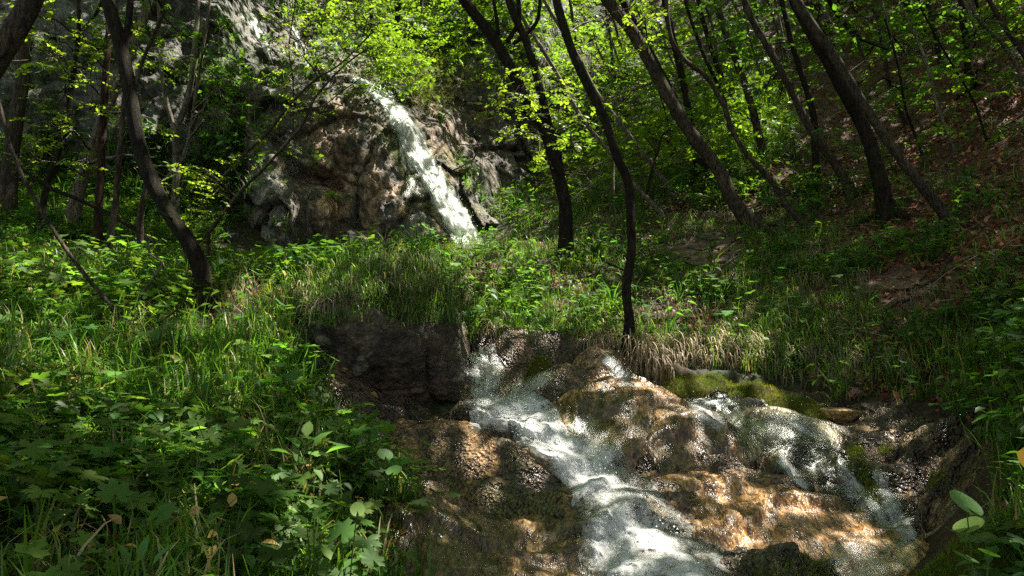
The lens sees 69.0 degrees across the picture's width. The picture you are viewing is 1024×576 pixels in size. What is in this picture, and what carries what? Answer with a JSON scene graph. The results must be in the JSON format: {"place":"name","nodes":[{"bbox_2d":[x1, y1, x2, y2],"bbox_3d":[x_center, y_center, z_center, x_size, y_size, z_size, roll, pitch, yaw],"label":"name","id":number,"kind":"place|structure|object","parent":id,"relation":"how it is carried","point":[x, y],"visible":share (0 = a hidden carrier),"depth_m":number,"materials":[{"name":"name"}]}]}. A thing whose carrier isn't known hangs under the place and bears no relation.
{"place":"outdoors","nodes":[
{"label":"outdoors","id":0,"kind":"place"},
{"bbox_2d":[0,0,596,251],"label":"cliff","id":1,"kind":"structure","parent":0,"point":[364,170],"depth_m":14.90,"materials":[{"name":"stone"}]},
{"bbox_2d":[241,13,272,59],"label":"waterfall","id":2,"kind":"structure","parent":1,"relation":"on","point":[258,27],"depth_m":17.47,"materials":[{"name":"white liquid"}]},
{"bbox_2d":[274,0,497,73],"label":"tree","id":3,"kind":"object","parent":1,"relation":"on","point":[398,13],"visible":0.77,"depth_m":17.68,"materials":[{"name":"green plant"}]},
{"bbox_2d":[349,75,480,250],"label":"waterfall","id":4,"kind":"structure","parent":1,"relation":"on","point":[462,212],"depth_m":14.80,"materials":[{"name":"white liquid"}]},
{"bbox_2d":[357,77,479,243],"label":"waterfall threads","id":5,"kind":"object","parent":1,"relation":"on","point":[409,128],"visible":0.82,"depth_m":14.76,"materials":[{"name":"white liquid"}]},
{"bbox_2d":[384,38,464,119],"bbox_3d":[-2.005,-4.305,16.489,2.086,2.765,1.994,3,-5,-39],"label":"bush","id":6,"kind":"object","parent":1,"relation":"on","point":[425,103],"visible":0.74,"depth_m":16.49,"materials":[{"name":"green plant"}]},
{"bbox_2d":[0,0,1023,575],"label":"ground","id":7,"kind":"structure","parent":0,"point":[940,536],"depth_m":11.31,"materials":[{"name":"soil"}]},
{"bbox_2d":[0,27,41,224],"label":"tree","id":8,"kind":"object","parent":7,"relation":"on","point":[8,188],"visible":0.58,"depth_m":10.94,"materials":[{"name":"brown plant"}]},
{"bbox_2d":[0,0,44,78],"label":"tree","id":9,"kind":"object","parent":7,"relation":"on","point":[18,23],"visible":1,"depth_m":4.28,"materials":[{"name":"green plant"}]},
{"bbox_2d":[0,0,120,242],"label":"tree","id":10,"kind":"object","parent":7,"relation":"on","point":[71,85],"visible":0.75,"depth_m":10.35,"materials":[{"name":"green plant"}]},
{"bbox_2d":[0,101,131,331],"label":"dead branch","id":11,"kind":"object","parent":7,"relation":"on","point":[62,243],"visible":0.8,"depth_m":5.64,"materials":[{"name":"wood"}]},
{"bbox_2d":[7,144,163,259],"bbox_3d":[-5.296,-0.926,9.300,2.084,1.779,0.090,0,-4,0],"label":"fallen branch","id":12,"kind":"object","parent":7,"relation":"on","point":[93,206],"visible":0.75,"depth_m":9.28,"materials":[{"name":"wood"}]},
{"bbox_2d":[83,23,110,253],"bbox_3d":[-5.326,-5.797,11.099,2.783,11.687,3.867,0,-4,0],"label":"tree","id":13,"kind":"object","parent":7,"relation":"on","point":[98,215],"visible":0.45,"depth_m":9.89,"materials":[{"name":"brown plant"}]},
{"bbox_2d":[2,0,214,241],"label":"tree","id":14,"kind":"object","parent":7,"relation":"on","point":[74,208],"visible":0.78,"depth_m":10.67,"materials":[{"name":"green plant"}]},
{"bbox_2d":[102,5,134,260],"bbox_3d":[-4.808,-6.487,8.582,3.235,13.066,5.114,-4,-5,41],"label":"tree","id":15,"kind":"object","parent":7,"relation":"on","point":[115,203],"visible":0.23,"depth_m":8.73,"materials":[{"name":"brown plant"}]},
{"bbox_2d":[94,478,177,562],"bbox_3d":[-1.237,0.792,2.463,0.265,0.317,0.105,0,-4,-6],"label":"plant","id":16,"kind":"object","parent":7,"relation":"on","point":[121,492],"visible":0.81,"depth_m":2.46,"materials":[{"name":"green plant"}]},
{"bbox_2d":[98,534,184,575],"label":"plant","id":17,"kind":"object","parent":7,"relation":"on","point":[143,546],"visible":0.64,"depth_m":2.27,"materials":[{"name":"green plant"}]},
{"bbox_2d":[132,235,163,308],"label":"dead branch","id":18,"kind":"object","parent":7,"relation":"on","point":[140,296],"visible":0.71,"depth_m":6.01,"materials":[{"name":"wood"}]},
{"bbox_2d":[135,0,172,243],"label":"tree","id":19,"kind":"object","parent":7,"relation":"on","point":[140,226],"visible":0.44,"depth_m":8.60,"materials":[{"name":"brown plant"}]},
{"bbox_2d":[122,290,187,338],"bbox_3d":[-2.656,0.397,5.394,0.611,0.763,0.045,0,-4,0],"label":"fallen branch","id":20,"kind":"object","parent":7,"relation":"on","point":[175,310],"visible":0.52,"depth_m":5.39,"materials":[{"name":"wood"}]},
{"bbox_2d":[87,0,225,316],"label":"tree","id":21,"kind":"object","parent":7,"relation":"on","point":[180,229],"visible":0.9,"depth_m":6.88,"materials":[{"name":"brown plant"}]},
{"bbox_2d":[157,0,261,221],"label":"tree","id":22,"kind":"object","parent":7,"relation":"on","point":[176,157],"visible":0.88,"depth_m":13.65,"materials":[{"name":"green plant"}]},
{"bbox_2d":[177,415,255,494],"bbox_3d":[-1.285,0.775,3.256,0.349,0.429,0.193,0,-4,0],"label":"plant","id":23,"kind":"object","parent":7,"relation":"on","point":[209,434],"visible":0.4,"depth_m":3.27,"materials":[{"name":"green plant"}]},
{"bbox_2d":[167,47,368,262],"bbox_3d":[-2.906,-1.576,8.678,2.420,2.580,1.130,0,-4,0],"label":"sapling","id":24,"kind":"object","parent":7,"relation":"on","point":[230,203],"visible":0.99,"depth_m":8.71,"materials":[{"name":"green plant"}]},
{"bbox_2d":[184,0,395,254],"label":"sapling","id":25,"kind":"object","parent":7,"relation":"on","point":[279,118],"visible":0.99,"depth_m":9.23,"materials":[{"name":"green plant"}]},
{"bbox_2d":[288,0,295,139],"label":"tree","id":26,"kind":"object","parent":7,"relation":"on","point":[291,70],"visible":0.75,"depth_m":10.23,"materials":[{"name":"brown plant"}]},
{"bbox_2d":[271,421,350,497],"bbox_3d":[-0.924,0.833,3.464,0.364,0.409,0.176,0,-4,0],"label":"plant","id":27,"kind":"object","parent":7,"relation":"on","point":[307,429],"visible":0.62,"depth_m":3.47,"materials":[{"name":"green plant"}]},
{"bbox_2d":[287,506,360,575],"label":"plant","id":28,"kind":"object","parent":7,"relation":"on","point":[327,552],"visible":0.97,"depth_m":2.55,"materials":[{"name":"green plant"}]},
{"bbox_2d":[327,502,385,575],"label":"plant","id":29,"kind":"object","parent":7,"relation":"on","point":[345,529],"visible":0.99,"depth_m":2.54,"materials":[{"name":"green plant"}]},
{"bbox_2d":[310,350,431,429],"bbox_3d":[-0.937,1.136,5.683,1.464,1.443,0.900,-1,-4,11],"label":"rock","id":30,"kind":"object","parent":7,"relation":"on","point":[388,407],"visible":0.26,"depth_m":5.55,"materials":[{"name":"stone"}]},
{"bbox_2d":[367,448,401,530],"bbox_3d":[-0.590,0.960,3.439,0.161,0.425,0.071,2,-4,-21],"label":"plant","id":31,"kind":"object","parent":7,"relation":"on","point":[388,454],"visible":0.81,"depth_m":3.45,"materials":[{"name":"green plant"}]},
{"bbox_2d":[309,259,470,404],"bbox_3d":[-1.112,0.765,6.326,1.541,2.175,1.589,0,-4,0],"label":"boulder","id":32,"kind":"object","parent":7,"relation":"on","point":[422,363],"visible":0.35,"depth_m":5.76,"materials":[{"name":"stone"}]},
{"bbox_2d":[0,0,1023,575],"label":"ground cover","id":33,"kind":"object","parent":7,"relation":"on","point":[44,458],"visible":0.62,"depth_m":7.05,"materials":[{"name":"green plant"}]},
{"bbox_2d":[0,0,1023,575],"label":"grass","id":34,"kind":"structure","parent":7,"relation":"on","point":[218,346],"depth_m":5.71,"materials":[{"name":"plant"}]},
{"bbox_2d":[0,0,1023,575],"bbox_3d":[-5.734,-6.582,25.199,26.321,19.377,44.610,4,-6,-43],"label":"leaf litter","id":35,"kind":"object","parent":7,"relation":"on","point":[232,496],"visible":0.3,"depth_m":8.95,"materials":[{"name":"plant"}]},
{"bbox_2d":[1,67,1023,575],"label":"dry grass","id":36,"kind":"structure","parent":7,"relation":"on","point":[651,359],"depth_m":7.03,"materials":[{"name":"plant"}]},
{"bbox_2d":[458,0,599,265],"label":"tree","id":37,"kind":"object","parent":7,"relation":"on","point":[542,121],"visible":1,"depth_m":10.27,"materials":[{"name":"green plant"}]},
{"bbox_2d":[449,133,539,170],"bbox_3d":[-0.232,-1.835,10.064,1.225,0.531,0.045,0,-4,0],"label":"dead branch","id":38,"kind":"object","parent":37,"relation":"attached to","point":[481,145],"visible":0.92,"depth_m":10.05,"materials":[{"name":"wood"}]},
{"bbox_2d":[512,0,663,214],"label":"tree","id":39,"kind":"object","parent":7,"relation":"on","point":[646,197],"visible":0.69,"depth_m":12.23,"materials":[{"name":"brown plant"}]},
{"bbox_2d":[572,160,614,200],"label":"dead branch","id":40,"kind":"object","parent":7,"relation":"on","point":[613,186],"visible":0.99,"depth_m":7.40,"materials":[{"name":"wood"}]},
{"bbox_2d":[552,0,635,361],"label":"tree","id":41,"kind":"object","parent":7,"relation":"on","point":[595,100],"visible":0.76,"depth_m":6.93,"materials":[{"name":"brown plant"}]},
{"bbox_2d":[516,0,686,198],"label":"tree","id":42,"kind":"object","parent":7,"relation":"on","point":[662,178],"visible":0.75,"depth_m":13.48,"materials":[{"name":"green plant"}]},
{"bbox_2d":[592,29,625,112],"bbox_3d":[2.544,-5.574,19.567,0.913,2.653,0.138,0,-4,0],"label":"tree","id":43,"kind":"object","parent":7,"relation":"on","point":[609,72],"visible":0.65,"depth_m":19.55,"materials":[{"name":"brown plant"}]},
{"bbox_2d":[605,9,619,107],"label":"sapling","id":44,"kind":"object","parent":7,"relation":"on","point":[610,41],"visible":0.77,"depth_m":19.66,"materials":[{"name":"brown plant"}]},
{"bbox_2d":[641,128,669,211],"bbox_3d":[2.405,-1.830,12.468,0.520,1.731,0.069,0,-4,0],"label":"snag","id":45,"kind":"object","parent":7,"relation":"on","point":[653,165],"visible":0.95,"depth_m":12.47,"materials":[{"name":"brown plant"}]},
{"bbox_2d":[619,0,713,183],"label":"tree","id":46,"kind":"object","parent":7,"relation":"on","point":[698,160],"visible":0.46,"depth_m":13.60,"materials":[{"name":"brown plant"}]},
{"bbox_2d":[649,0,700,173],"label":"tree","id":47,"kind":"object","parent":7,"relation":"on","point":[683,86],"visible":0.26,"depth_m":14.07,"materials":[{"name":"brown plant"}]},
{"bbox_2d":[574,0,780,240],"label":"tree","id":48,"kind":"object","parent":7,"relation":"on","point":[739,208],"visible":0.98,"depth_m":10.70,"materials":[{"name":"brown plant"}]},
{"bbox_2d":[652,2,711,145],"bbox_3d":[3.623,-4.351,15.803,1.254,3.516,0.080,0,-4,0],"label":"sapling","id":49,"kind":"object","parent":7,"relation":"on","point":[674,65],"visible":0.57,"depth_m":15.80,"materials":[{"name":"brown plant"}]},
{"bbox_2d":[684,0,731,146],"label":"tree","id":50,"kind":"object","parent":7,"relation":"on","point":[709,67],"visible":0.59,"depth_m":15.29,"materials":[{"name":"brown plant"}]},
{"bbox_2d":[435,346,981,575],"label":"stream bed","id":51,"kind":"object","parent":7,"relation":"on","point":[803,455],"visible":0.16,"depth_m":5.26,"materials":[{"name":"stone"}]},
{"bbox_2d":[369,404,561,490],"bbox_3d":[-0.302,1.492,5.257,1.610,1.291,1.080,-1,-4,14],"label":"rock","id":52,"kind":"object","parent":51,"relation":"on","point":[461,444],"visible":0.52,"depth_m":5.07,"materials":[{"name":"stone"}]},
{"bbox_2d":[365,468,600,575],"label":"rock","id":53,"kind":"object","parent":51,"relation":"on","point":[525,545],"visible":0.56,"depth_m":3.79,"materials":[{"name":"stone"}]},
{"bbox_2d":[468,347,498,409],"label":"waterfall","id":54,"kind":"structure","parent":51,"relation":"on","point":[474,374],"depth_m":6.48,"materials":[{"name":"white liquid"}]},
{"bbox_2d":[443,471,590,521],"bbox_3d":[0.000,1.596,4.648,1.230,0.818,0.510,-2,-5,29],"label":"rock","id":55,"kind":"object","parent":51,"relation":"on","point":[494,497],"visible":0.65,"depth_m":4.62,"materials":[{"name":"stone"}]},
{"bbox_2d":[512,374,548,398],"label":"waterfall","id":56,"kind":"structure","parent":51,"relation":"on","point":[528,383],"depth_m":6.18,"materials":[{"name":"white liquid"}]},
{"bbox_2d":[470,326,605,369],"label":"rock","id":57,"kind":"object","parent":51,"relation":"on","point":[515,349],"visible":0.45,"depth_m":6.91,"materials":[{"name":"stone"}]},
{"bbox_2d":[524,353,553,381],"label":"mossy rock","id":58,"kind":"object","parent":51,"relation":"on","point":[538,363],"visible":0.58,"depth_m":6.54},
{"bbox_2d":[519,363,592,407],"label":"rock","id":59,"kind":"object","parent":51,"relation":"on","point":[564,378],"visible":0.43,"depth_m":6.22,"materials":[{"name":"stone"}]},
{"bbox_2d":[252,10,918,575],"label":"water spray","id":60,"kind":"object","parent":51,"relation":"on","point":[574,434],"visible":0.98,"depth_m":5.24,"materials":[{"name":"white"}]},
{"bbox_2d":[572,344,632,379],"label":"rock","id":61,"kind":"object","parent":51,"relation":"on","point":[592,363],"visible":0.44,"depth_m":6.58,"materials":[{"name":"stone"}]},
{"bbox_2d":[543,373,753,476],"bbox_3d":[1.012,1.393,5.865,1.932,1.399,1.650,-1,-4,17],"label":"rock","id":62,"kind":"object","parent":51,"relation":"on","point":[635,417],"visible":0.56,"depth_m":5.63,"materials":[{"name":"stone"}]},
{"bbox_2d":[602,355,629,383],"bbox_3d":[0.876,0.710,6.325,0.394,0.340,0.690,-2,-4,24],"label":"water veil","id":63,"kind":"object","parent":62,"relation":"on","point":[617,368],"visible":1,"depth_m":6.50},
{"bbox_2d":[689,399,728,428],"bbox_3d":[1.576,1.032,5.978,0.481,0.261,0.769,-2,-5,30],"label":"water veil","id":64,"kind":"object","parent":62,"relation":"on","point":[716,403],"visible":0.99,"depth_m":6.04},
{"bbox_2d":[625,337,681,389],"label":"mossy rock","id":65,"kind":"object","parent":51,"relation":"on","point":[666,382],"visible":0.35,"depth_m":6.60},
{"bbox_2d":[639,477,697,534],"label":"rock","id":66,"kind":"object","parent":51,"relation":"on","point":[676,496],"visible":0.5,"depth_m":4.50,"materials":[{"name":"stone"}]},
{"bbox_2d":[666,371,738,401],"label":"mossy rock","id":67,"kind":"object","parent":51,"relation":"on","point":[684,386],"visible":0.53,"depth_m":6.47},
{"bbox_2d":[683,390,749,417],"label":"rock","id":68,"kind":"object","parent":51,"relation":"on","point":[713,395],"visible":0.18,"depth_m":6.23,"materials":[{"name":"stone"}]},
{"bbox_2d":[634,451,815,492],"bbox_3d":[1.444,1.622,5.147,1.464,0.939,0.510,0,-4,7],"label":"rock","id":69,"kind":"object","parent":51,"relation":"on","point":[721,463],"visible":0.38,"depth_m":5.22,"materials":[{"name":"stone"}]},
{"bbox_2d":[726,381,753,397],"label":"mossy rock","id":70,"kind":"object","parent":51,"relation":"on","point":[734,392],"visible":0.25,"depth_m":6.42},
{"bbox_2d":[637,471,928,575],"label":"rock","id":71,"kind":"object","parent":51,"relation":"on","point":[732,510],"visible":0.64,"depth_m":4.44,"materials":[{"name":"stone"}]},
{"bbox_2d":[715,397,852,462],"bbox_3d":[2.103,1.459,5.861,1.464,1.152,0.990,-1,-4,9],"label":"rock","id":72,"kind":"object","parent":51,"relation":"on","point":[756,435],"visible":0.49,"depth_m":5.72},
{"bbox_2d":[739,379,831,421],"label":"mossy rock","id":73,"kind":"object","parent":51,"relation":"on","point":[769,395],"visible":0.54,"depth_m":6.28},
{"bbox_2d":[737,541,840,575],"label":"rock","id":74,"kind":"object","parent":51,"relation":"on","point":[786,558],"visible":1,"depth_m":3.84,"materials":[{"name":"stone"}]},
{"bbox_2d":[778,456,808,488],"bbox_3d":[1.983,1.266,5.086,0.251,0.205,0.694,0,-4,0],"label":"water thread","id":75,"kind":"object","parent":51,"relation":"on","point":[783,461],"visible":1,"depth_m":5.22},
{"bbox_2d":[820,407,862,421],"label":"stone","id":76,"kind":"object","parent":51,"relation":"on","point":[840,414],"visible":0.85,"depth_m":6.09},
{"bbox_2d":[816,450,897,507],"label":"rock","id":77,"kind":"object","parent":51,"relation":"on","point":[864,479],"visible":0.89,"depth_m":5.04,"materials":[{"name":"stone"}]},
{"bbox_2d":[839,463,890,525],"bbox_3d":[2.309,1.322,4.760,0.199,0.360,1.041,0,-4,4],"label":"water thread","id":78,"kind":"object","parent":51,"relation":"on","point":[857,486],"visible":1,"depth_m":4.84},
{"bbox_2d":[873,472,915,545],"bbox_3d":[2.412,1.353,4.595,0.273,0.392,1.124,-1,-4,17],"label":"water thread","id":79,"kind":"object","parent":51,"relation":"on","point":[896,506],"visible":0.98,"depth_m":4.70},
{"bbox_2d":[816,402,996,532],"bbox_3d":[2.726,1.445,5.210,1.318,1.294,1.500,-1,-4,20],"label":"rock","id":80,"kind":"object","parent":51,"relation":"on","point":[923,465],"visible":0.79,"depth_m":5.01,"materials":[{"name":"stone"}]},
{"bbox_2d":[683,230,740,271],"bbox_3d":[2.800,-0.527,10.273,0.809,0.786,1.473,-2,-4,22],"label":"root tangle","id":81,"kind":"object","parent":7,"relation":"on","point":[731,257],"visible":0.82,"depth_m":10.37,"materials":[{"name":"brown plant"}]},
{"bbox_2d":[696,0,728,95],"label":"tree","id":82,"kind":"object","parent":7,"relation":"on","point":[705,27],"visible":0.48,"depth_m":18.88,"materials":[{"name":"brown plant"}]},
{"bbox_2d":[701,0,735,101],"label":"sapling","id":83,"kind":"object","parent":7,"relation":"on","point":[717,55],"visible":0.54,"depth_m":17.57,"materials":[{"name":"brown plant"}]},
{"bbox_2d":[674,0,798,165],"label":"tree","id":84,"kind":"object","parent":7,"relation":"on","point":[735,56],"visible":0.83,"depth_m":13.35,"materials":[{"name":"green plant"}]},
{"bbox_2d":[664,0,822,234],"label":"tree","id":85,"kind":"object","parent":7,"relation":"on","point":[790,209],"visible":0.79,"depth_m":10.43,"materials":[{"name":"brown plant"}]},
{"bbox_2d":[753,0,785,102],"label":"tree","id":86,"kind":"object","parent":7,"relation":"on","point":[777,76],"visible":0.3,"depth_m":17.69,"materials":[{"name":"brown plant"}]},
{"bbox_2d":[767,0,784,91],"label":"sapling","id":87,"kind":"object","parent":7,"relation":"on","point":[779,39],"visible":0.61,"depth_m":17.95,"materials":[{"name":"brown plant"}]},
{"bbox_2d":[775,0,796,89],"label":"sapling","id":88,"kind":"object","parent":7,"relation":"on","point":[785,48],"visible":0.56,"depth_m":18.24,"materials":[{"name":"brown plant"}]},
{"bbox_2d":[713,0,866,196],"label":"tree","id":89,"kind":"object","parent":7,"relation":"on","point":[833,161],"visible":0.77,"depth_m":11.71,"materials":[{"name":"green plant"}]},
{"bbox_2d":[779,0,824,176],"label":"tree","id":90,"kind":"object","parent":7,"relation":"on","point":[816,158],"visible":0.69,"depth_m":12.79,"materials":[{"name":"brown plant"}]},
{"bbox_2d":[818,0,841,56],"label":"tree","id":91,"kind":"object","parent":7,"relation":"on","point":[835,33],"visible":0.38,"depth_m":16.90,"materials":[{"name":"brown plant"}]},
{"bbox_2d":[826,0,879,56],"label":"tree","id":92,"kind":"object","parent":7,"relation":"on","point":[830,4],"visible":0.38,"depth_m":18.23,"materials":[{"name":"brown plant"}]},
{"bbox_2d":[781,0,971,232],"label":"tree","id":93,"kind":"object","parent":7,"relation":"on","point":[883,196],"visible":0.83,"depth_m":10.81,"materials":[{"name":"green plant"}]},
{"bbox_2d":[791,0,974,234],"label":"tree","id":94,"kind":"object","parent":7,"relation":"on","point":[935,202],"visible":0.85,"depth_m":9.09,"materials":[{"name":"brown plant"}]},
{"bbox_2d":[874,0,909,126],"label":"tree","id":95,"kind":"object","parent":7,"relation":"on","point":[904,120],"visible":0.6,"depth_m":14.06,"materials":[{"name":"brown plant"}]},
{"bbox_2d":[880,0,923,130],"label":"sapling","id":96,"kind":"object","parent":7,"relation":"on","point":[905,84],"visible":0.48,"depth_m":13.32,"materials":[{"name":"brown plant"}]},
{"bbox_2d":[884,18,923,155],"bbox_3d":[6.486,-3.157,12.332,0.582,2.665,0.085,0,-4,0],"label":"sapling","id":97,"kind":"object","parent":7,"relation":"on","point":[902,93],"visible":0.78,"depth_m":12.32,"materials":[{"name":"brown plant"}]},
{"bbox_2d":[862,252,960,316],"bbox_3d":[4.364,-0.050,7.574,1.082,0.763,1.261,0,-4,0],"label":"root tangle","id":98,"kind":"object","parent":7,"relation":"on","point":[947,261],"visible":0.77,"depth_m":7.98,"materials":[{"name":"brown plant"}]},
{"bbox_2d":[900,5,957,155],"bbox_3d":[6.463,-3.061,11.538,0.812,2.730,0.066,0,-4,-2],"label":"sapling","id":99,"kind":"object","parent":7,"relation":"on","point":[951,143],"visible":0.91,"depth_m":11.53,"materials":[{"name":"brown plant"}]},
{"bbox_2d":[926,0,943,63],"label":"tree","id":100,"kind":"object","parent":7,"relation":"on","point":[938,51],"visible":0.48,"depth_m":15.63,"materials":[{"name":"brown plant"}]},
{"bbox_2d":[874,0,1023,100],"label":"tree","id":101,"kind":"object","parent":7,"relation":"on","point":[964,39],"visible":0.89,"depth_m":12.64,"materials":[{"name":"green plant"}]},
{"bbox_2d":[919,6,987,141],"bbox_3d":[6.754,-3.099,11.386,0.979,2.472,0.069,0,-4,0],"label":"sapling","id":102,"kind":"object","parent":7,"relation":"on","point":[963,83],"visible":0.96,"depth_m":11.37,"materials":[{"name":"brown plant"}]},
{"bbox_2d":[907,504,1023,575],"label":"plant","id":103,"kind":"object","parent":7,"relation":"on","point":[945,563],"visible":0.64,"depth_m":3.13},
{"bbox_2d":[949,490,999,575],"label":"plant","id":104,"kind":"object","parent":7,"relation":"on","point":[963,501],"visible":1,"depth_m":2.56,"materials":[{"name":"green plant"}]},
{"bbox_2d":[962,0,998,101],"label":"sapling","id":105,"kind":"object","parent":7,"relation":"on","point":[981,46],"visible":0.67,"depth_m":12.60,"materials":[{"name":"brown plant"}]},
{"bbox_2d":[967,0,1023,101],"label":"tree","id":106,"kind":"object","parent":7,"relation":"on","point":[1008,52],"visible":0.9,"depth_m":11.98,"materials":[{"name":"brown plant"}]},
{"bbox_2d":[978,321,1013,394],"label":"plant","id":107,"kind":"object","parent":7,"relation":"on","point":[1010,324],"visible":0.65,"depth_m":4.99,"materials":[{"name":"green plant"}]},
{"bbox_2d":[970,0,1023,59],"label":"tree","id":108,"kind":"object","parent":7,"relation":"on","point":[1012,39],"visible":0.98,"depth_m":11.70,"materials":[{"name":"brown plant"}]},
{"bbox_2d":[469,388,727,575],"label":"stream","id":109,"kind":"structure","parent":0,"point":[633,539],"depth_m":4.56,"materials":[{"name":"white liquid"}]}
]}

